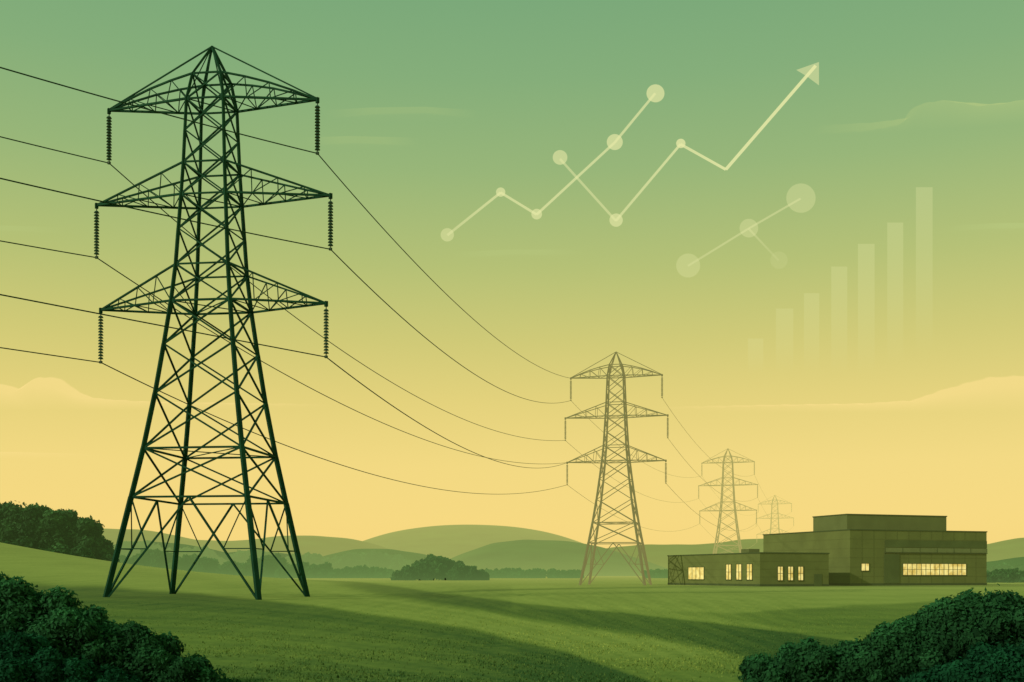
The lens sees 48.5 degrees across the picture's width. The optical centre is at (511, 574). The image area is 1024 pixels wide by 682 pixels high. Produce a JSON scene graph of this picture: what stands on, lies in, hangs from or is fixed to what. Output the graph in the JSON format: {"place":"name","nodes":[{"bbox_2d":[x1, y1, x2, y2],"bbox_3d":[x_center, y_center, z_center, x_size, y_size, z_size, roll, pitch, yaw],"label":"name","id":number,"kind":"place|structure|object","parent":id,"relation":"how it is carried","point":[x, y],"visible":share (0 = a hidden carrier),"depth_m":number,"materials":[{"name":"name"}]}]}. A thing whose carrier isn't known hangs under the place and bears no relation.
{"place":"outdoors","nodes":[
{"label":"outdoors","id":0,"kind":"place"},
{"bbox_2d":[0,378,117,400],"bbox_3d":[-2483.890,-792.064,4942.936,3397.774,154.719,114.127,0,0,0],"label":"cloud","id":1,"kind":"structure","parent":0,"point":[61,385],"depth_m":4936.67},
{"bbox_2d":[114,541,288,560],"bbox_3d":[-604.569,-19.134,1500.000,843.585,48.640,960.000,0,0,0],"label":"hill","id":2,"kind":"structure","parent":0,"point":[218,553],"depth_m":1445.72,"materials":[{"name":"green plant"}]},
{"bbox_2d":[102,529,387,555],"bbox_3d":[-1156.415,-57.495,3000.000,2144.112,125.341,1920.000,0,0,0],"label":"hill","id":3,"kind":"structure","parent":0,"point":[323,545],"depth_m":2794.34,"materials":[{"name":"green plant"}]},
{"bbox_2d":[322,549,426,562],"bbox_3d":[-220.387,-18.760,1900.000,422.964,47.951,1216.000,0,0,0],"label":"hill","id":4,"kind":"structure","parent":0,"point":[412,557],"depth_m":1786.02,"materials":[{"name":"green plant"}]},
{"bbox_2d":[364,525,583,558],"bbox_3d":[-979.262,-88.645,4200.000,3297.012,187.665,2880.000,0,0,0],"label":"hill","id":5,"kind":"structure","parent":0,"point":[449,541],"depth_m":3791.54,"materials":[{"name":"green plant"}]},
{"bbox_2d":[0,542,1023,681],"bbox_3d":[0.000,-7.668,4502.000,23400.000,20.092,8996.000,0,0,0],"label":"ground","id":6,"kind":"structure","parent":0,"point":[84,579],"depth_m":62.21,"materials":[{"name":"green plant"}]},
{"bbox_2d":[0,500,120,562],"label":"tree grove","id":7,"kind":"object","parent":6,"relation":"on","point":[46,528],"visible":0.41,"depth_m":249.73,"materials":[{"name":"green plant"}]},
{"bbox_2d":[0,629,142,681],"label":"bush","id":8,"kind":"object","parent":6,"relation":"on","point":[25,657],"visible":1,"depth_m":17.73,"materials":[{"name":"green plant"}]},
{"bbox_2d":[0,571,240,681],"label":"bush","id":9,"kind":"object","parent":6,"relation":"on","point":[62,622],"visible":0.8,"depth_m":19.55,"materials":[{"name":"green plant"}]},
{"bbox_2d":[94,45,332,599],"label":"electricity pylon","id":10,"kind":"object","parent":6,"relation":"on","point":[195,313],"visible":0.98,"depth_m":102.09,"materials":[{"name":"metal"}]},
{"bbox_2d":[0,67,778,549],"bbox_3d":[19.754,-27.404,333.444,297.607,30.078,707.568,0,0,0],"label":"power line cable","id":11,"kind":"object","parent":10,"relation":"hanging from","point":[280,305],"visible":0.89,"depth_m":107.21,"materials":[{"name":"metal"}]},
{"bbox_2d":[113,540,411,570],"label":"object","id":12,"kind":"object","parent":6,"relation":"on","point":[380,560],"visible":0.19,"depth_m":972.98,"materials":[{"name":"green plant"}]},
{"bbox_2d":[391,554,489,579],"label":"tree grove","id":13,"kind":"object","parent":6,"relation":"on","point":[431,567],"visible":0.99,"depth_m":438.07,"materials":[{"name":"green plant"}]},
{"bbox_2d":[119,548,1023,577],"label":"distant treeline","id":14,"kind":"object","parent":6,"relation":"on","point":[272,568],"visible":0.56,"depth_m":691.18,"materials":[{"name":"green plant"}]},
{"bbox_2d":[564,352,668,584],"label":"electricity pylon","id":15,"kind":"object","parent":6,"relation":"on","point":[608,378],"visible":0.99,"depth_m":243.25,"materials":[{"name":"metal"}]},
{"bbox_2d":[698,449,757,553],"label":"electricity pylon","id":16,"kind":"object","parent":6,"relation":"on","point":[724,501],"visible":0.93,"depth_m":430.31,"materials":[{"name":"metal"}]},
{"bbox_2d":[668,553,828,583],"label":"wing","id":17,"kind":"structure","parent":6,"relation":"on","point":[765,565],"depth_m":223.00,"materials":[{"name":"metal"}]},
{"bbox_2d":[756,495,793,539],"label":"electricity pylon","id":18,"kind":"object","parent":6,"relation":"on","point":[771,518],"visible":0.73,"depth_m":682.97,"materials":[{"name":"metal"}]},
{"bbox_2d":[667,514,986,585],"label":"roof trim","id":19,"kind":"structure","parent":6,"relation":"on","point":[860,584],"depth_m":235.11,"materials":[{"name":"metal"}]},
{"bbox_2d":[668,531,986,582],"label":"cladding seams","id":20,"kind":"object","parent":19,"relation":"on","point":[840,548],"visible":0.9,"depth_m":234.54,"materials":[{"name":"metal"}]},
{"bbox_2d":[688,548,987,580],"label":"window frames","id":21,"kind":"structure","parent":19,"relation":"on","point":[907,569],"depth_m":235.41,"materials":[{"name":"metal"}]},
{"bbox_2d":[688,564,965,579],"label":"lit windows","id":22,"kind":"structure","parent":21,"relation":"attached to","point":[695,572],"depth_m":237.37,"materials":[{"name":"yellow glass"}]},
{"bbox_2d":[741,515,945,552],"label":"penthouse","id":23,"kind":"object","parent":19,"relation":"on","point":[841,522],"visible":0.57,"depth_m":238.66,"materials":[{"name":"metal"}]},
{"bbox_2d":[763,530,986,582],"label":"block","id":24,"kind":"structure","parent":6,"relation":"on","point":[843,568],"depth_m":236.83,"materials":[{"name":"concrete"}]},
{"bbox_2d":[885,548,986,552],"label":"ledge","id":25,"kind":"object","parent":24,"relation":"attached to","point":[950,550],"visible":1,"depth_m":238.46,"materials":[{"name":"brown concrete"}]},
{"bbox_2d":[738,583,1023,681],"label":"bush","id":26,"kind":"object","parent":6,"relation":"on","point":[947,629],"visible":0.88,"depth_m":19.57,"materials":[{"name":"green plant"}]},
{"bbox_2d":[814,540,986,585],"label":"dark panels","id":27,"kind":"object","parent":6,"relation":"on","point":[891,568],"visible":0.88,"depth_m":235.00,"materials":[{"name":"metal"}]},
{"bbox_2d":[899,636,1023,681],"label":"bush","id":28,"kind":"object","parent":6,"relation":"on","point":[986,663],"visible":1,"depth_m":17.68,"materials":[{"name":"green plant"}]},
{"bbox_2d":[987,567,1023,582],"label":"distant treeline","id":29,"kind":"object","parent":6,"relation":"on","point":[1010,575],"visible":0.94,"depth_m":319.47,"materials":[{"name":"green plant"}]},
{"bbox_2d":[0,0,1023,547],"label":"sky","id":30,"kind":"structure","parent":0,"point":[866,245],"materials":[{"name":"yellow"}]},
{"bbox_2d":[451,540,667,575],"bbox_3d":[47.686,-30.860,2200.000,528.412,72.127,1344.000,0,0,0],"label":"hill","id":31,"kind":"structure","parent":0,"point":[546,555],"depth_m":1932.88,"materials":[{"name":"green plant"}]},
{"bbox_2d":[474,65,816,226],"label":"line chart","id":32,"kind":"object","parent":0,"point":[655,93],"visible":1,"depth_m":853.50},
{"bbox_2d":[606,538,1023,567],"bbox_3d":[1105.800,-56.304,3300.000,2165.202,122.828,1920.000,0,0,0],"label":"hill","id":33,"kind":"structure","parent":0,"point":[656,554],"depth_m":3073.42,"materials":[{"name":"green plant"}]},
{"bbox_2d":[866,376,1023,403],"bbox_3d":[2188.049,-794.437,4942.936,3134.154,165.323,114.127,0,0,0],"label":"cloud","id":34,"kind":"structure","parent":0,"point":[992,380],"depth_m":4947.97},
{"bbox_2d":[987,557,1023,567],"bbox_3d":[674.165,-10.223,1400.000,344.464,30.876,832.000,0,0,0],"label":"hill","id":35,"kind":"structure","parent":0,"point":[1017,561],"depth_m":1359.59,"materials":[{"name":"green plant"}]}
]}

